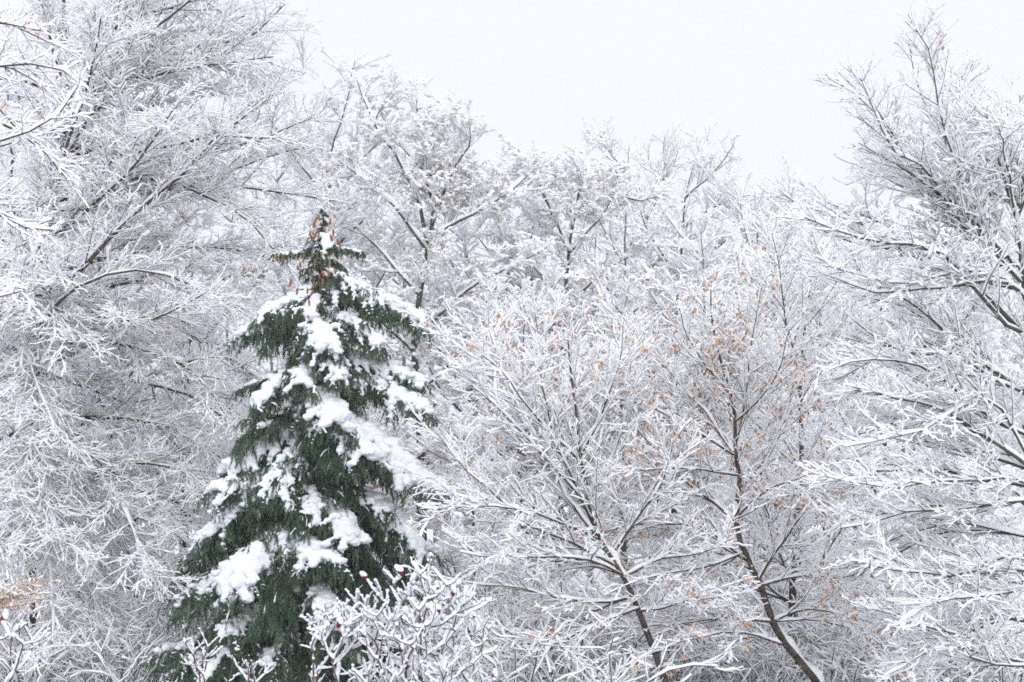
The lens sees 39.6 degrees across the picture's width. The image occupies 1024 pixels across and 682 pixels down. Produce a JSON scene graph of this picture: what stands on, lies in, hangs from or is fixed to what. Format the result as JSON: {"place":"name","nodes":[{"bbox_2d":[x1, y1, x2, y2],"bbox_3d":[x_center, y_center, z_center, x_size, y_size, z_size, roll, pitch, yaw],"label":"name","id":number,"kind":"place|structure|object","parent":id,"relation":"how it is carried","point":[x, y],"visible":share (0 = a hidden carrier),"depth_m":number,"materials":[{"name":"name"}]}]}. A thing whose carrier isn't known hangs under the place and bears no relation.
{"place":"outdoors","nodes":[
{"label":"outdoors","id":0,"kind":"place"},
{"bbox_2d":[0,505,1023,681],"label":"ground","id":1,"kind":"structure","parent":0,"point":[430,537],"depth_m":78.14,"materials":[{"name":"white snow"}]},
{"bbox_2d":[0,609,50,681],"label":"sumac shrub","id":2,"kind":"object","parent":1,"relation":"on","point":[33,642],"visible":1,"depth_m":14.53,"materials":[{"name":"white plant"}]},
{"bbox_2d":[0,566,62,617],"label":"dead weed","id":3,"kind":"object","parent":1,"relation":"on","point":[12,596],"visible":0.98,"depth_m":15.68,"materials":[{"name":"beige plant"}]},
{"bbox_2d":[0,0,97,320],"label":"oak tree","id":4,"kind":"object","parent":1,"relation":"on","point":[21,129],"visible":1,"depth_m":15.69,"materials":[{"name":"white plant"}]},
{"bbox_2d":[0,0,173,544],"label":"wild tree","id":5,"kind":"object","parent":1,"relation":"on","point":[14,106],"visible":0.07,"depth_m":44.23,"materials":[{"name":"white plant"}]},
{"bbox_2d":[0,255,194,671],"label":"wild tree","id":6,"kind":"object","parent":1,"relation":"on","point":[90,400],"visible":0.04,"depth_m":35.35,"materials":[{"name":"white plant"}]},
{"bbox_2d":[0,92,255,625],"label":"wild tree","id":7,"kind":"object","parent":1,"relation":"on","point":[202,222],"visible":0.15,"depth_m":37.44,"materials":[{"name":"white plant"}]},
{"bbox_2d":[23,142,309,553],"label":"wild tree","id":8,"kind":"object","parent":1,"relation":"on","point":[244,273],"visible":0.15,"depth_m":40.88,"materials":[{"name":"white plant"}]},
{"bbox_2d":[0,0,364,681],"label":"beech tree","id":9,"kind":"object","parent":1,"relation":"on","point":[140,155],"visible":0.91,"depth_m":28.97,"materials":[{"name":"white plant"}]},
{"bbox_2d":[160,624,275,681],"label":"sumac shrub","id":10,"kind":"object","parent":1,"relation":"on","point":[192,663],"visible":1,"depth_m":17.73,"materials":[{"name":"white plant"}]},
{"bbox_2d":[140,209,457,681],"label":"spruce tree","id":11,"kind":"object","parent":1,"relation":"on","point":[305,549],"visible":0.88,"depth_m":26.00,"materials":[{"name":"green plant"}]},
{"bbox_2d":[141,23,466,546],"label":"wild tree","id":12,"kind":"object","parent":1,"relation":"on","point":[344,178],"visible":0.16,"depth_m":46.88,"materials":[{"name":"white plant"}]},
{"bbox_2d":[296,333,455,569],"bbox_3d":[-3.470,3.930,36.017,4.832,9.123,3.866,3,-9,-22],"label":"wild tree","id":13,"kind":"object","parent":1,"relation":"on","point":[434,460],"visible":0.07,"depth_m":35.64,"materials":[{"name":"white plant"}]},
{"bbox_2d":[300,552,495,681],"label":"sumac shrub","id":14,"kind":"object","parent":1,"relation":"on","point":[346,623],"visible":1,"depth_m":16.75,"materials":[{"name":"white plant"}]},
{"bbox_2d":[294,58,560,540],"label":"oak tree","id":15,"kind":"object","parent":1,"relation":"on","point":[430,134],"visible":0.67,"depth_m":42.92,"materials":[{"name":"white plant"}]},
{"bbox_2d":[362,593,521,681],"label":"sumac shrub","id":16,"kind":"object","parent":1,"relation":"on","point":[479,624],"visible":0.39,"depth_m":17.75,"materials":[{"name":"white plant"}]},
{"bbox_2d":[379,385,544,631],"bbox_3d":[-1.015,4.414,32.654,4.259,6.973,4.098,-2,-9,10],"label":"wild tree","id":17,"kind":"object","parent":1,"relation":"on","point":[454,559],"visible":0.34,"depth_m":32.75,"materials":[{"name":"white plant"}]},
{"bbox_2d":[375,155,569,550],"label":"wild tree","id":18,"kind":"object","parent":1,"relation":"on","point":[463,235],"visible":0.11,"depth_m":50.40,"materials":[{"name":"white plant"}]},
{"bbox_2d":[0,517,1023,681],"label":"undergrowth","id":19,"kind":"object","parent":1,"relation":"on","point":[836,661],"visible":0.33,"depth_m":24.51,"materials":[{"name":"white plant"}]},
{"bbox_2d":[0,88,1023,592],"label":"woods","id":20,"kind":"object","parent":1,"relation":"on","point":[634,266],"visible":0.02,"depth_m":66.95,"materials":[{"name":"grey plant"}]},
{"bbox_2d":[413,245,619,605],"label":"wild tree","id":21,"kind":"object","parent":1,"relation":"on","point":[547,298],"visible":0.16,"depth_m":40.37,"materials":[{"name":"white plant"}]},
{"bbox_2d":[433,146,654,540],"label":"wild tree","id":22,"kind":"object","parent":1,"relation":"on","point":[531,228],"visible":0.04,"depth_m":52.55,"materials":[{"name":"white plant"}]},
{"bbox_2d":[443,126,697,589],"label":"oak tree","id":23,"kind":"object","parent":1,"relation":"on","point":[572,169],"visible":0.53,"depth_m":48.01,"materials":[{"name":"white plant"}]},
{"bbox_2d":[390,277,767,681],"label":"maple tree","id":24,"kind":"object","parent":1,"relation":"on","point":[522,419],"visible":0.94,"depth_m":20.73,"materials":[{"name":"white plant"}]},
{"bbox_2d":[531,251,727,595],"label":"wild tree","id":25,"kind":"object","parent":1,"relation":"on","point":[630,299],"visible":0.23,"depth_m":42.19,"materials":[{"name":"white plant"}]},
{"bbox_2d":[544,113,723,559],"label":"ash tree","id":26,"kind":"object","parent":1,"relation":"on","point":[652,164],"visible":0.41,"depth_m":56.26,"materials":[{"name":"grey plant"}]},
{"bbox_2d":[599,116,793,589],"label":"ash tree","id":27,"kind":"object","parent":1,"relation":"on","point":[732,157],"visible":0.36,"depth_m":55.21,"materials":[{"name":"white plant"}]},
{"bbox_2d":[609,193,828,577],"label":"wild tree","id":28,"kind":"object","parent":1,"relation":"on","point":[679,265],"visible":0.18,"depth_m":45.70,"materials":[{"name":"white plant"}]},
{"bbox_2d":[552,242,946,681],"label":"maple tree","id":29,"kind":"object","parent":1,"relation":"on","point":[735,358],"visible":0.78,"depth_m":21.80,"materials":[{"name":"white plant"}]},
{"bbox_2d":[650,292,848,669],"bbox_3d":[6.449,3.731,37.892,4.908,10.167,5.101,6,-11,-36],"label":"wild tree","id":30,"kind":"object","parent":1,"relation":"on","point":[725,498],"visible":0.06,"depth_m":37.77,"materials":[{"name":"white plant"}]},
{"bbox_2d":[667,152,888,586],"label":"wild tree","id":31,"kind":"object","parent":1,"relation":"on","point":[713,179],"visible":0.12,"depth_m":54.26,"materials":[{"name":"white plant"}]},
{"bbox_2d":[643,195,980,667],"bbox_3d":[5.429,1.789,27.319,6.427,10.855,6.419,0,-9,0],"label":"maple tree","id":32,"kind":"object","parent":1,"relation":"on","point":[822,283],"visible":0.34,"depth_m":27.19,"materials":[{"name":"white plant"}]},
{"bbox_2d":[749,186,880,585],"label":"wild tree","id":33,"kind":"object","parent":1,"relation":"on","point":[829,305],"visible":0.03,"depth_m":60.94,"materials":[{"name":"grey plant"}]},
{"bbox_2d":[771,349,944,678],"bbox_3d":[8.508,4.210,34.723,4.098,8.240,4.259,4,-9,-23],"label":"wild tree","id":34,"kind":"object","parent":1,"relation":"on","point":[840,402],"visible":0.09,"depth_m":34.59,"materials":[{"name":"white plant"}]},
{"bbox_2d":[753,0,1023,681],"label":"maple tree","id":35,"kind":"object","parent":1,"relation":"on","point":[962,200],"visible":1,"depth_m":19.39,"materials":[{"name":"white plant"}]},
{"bbox_2d":[793,238,1008,592],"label":"wild tree","id":36,"kind":"object","parent":1,"relation":"on","point":[881,263],"visible":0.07,"depth_m":50.19,"materials":[{"name":"white plant"}]},
{"bbox_2d":[852,200,1023,577],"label":"wild tree","id":37,"kind":"object","parent":1,"relation":"on","point":[986,318],"visible":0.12,"depth_m":42.45,"materials":[{"name":"white plant"}]},
{"bbox_2d":[864,427,1023,675],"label":"wild tree","id":38,"kind":"object","parent":1,"relation":"on","point":[993,517],"visible":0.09,"depth_m":30.14,"materials":[{"name":"white plant"}]},
{"bbox_2d":[912,202,1023,541],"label":"wild tree","id":39,"kind":"object","parent":1,"relation":"on","point":[1006,335],"visible":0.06,"depth_m":46.58,"materials":[{"name":"white plant"}]},
{"bbox_2d":[924,324,1023,611],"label":"wild tree","id":40,"kind":"object","parent":1,"relation":"on","point":[1008,365],"visible":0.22,"depth_m":36.09,"materials":[{"name":"white plant"}]},
{"bbox_2d":[0,0,1023,506],"label":"sky","id":41,"kind":"structure","parent":0,"point":[532,67],"materials":[{"name":"white"}]}
]}

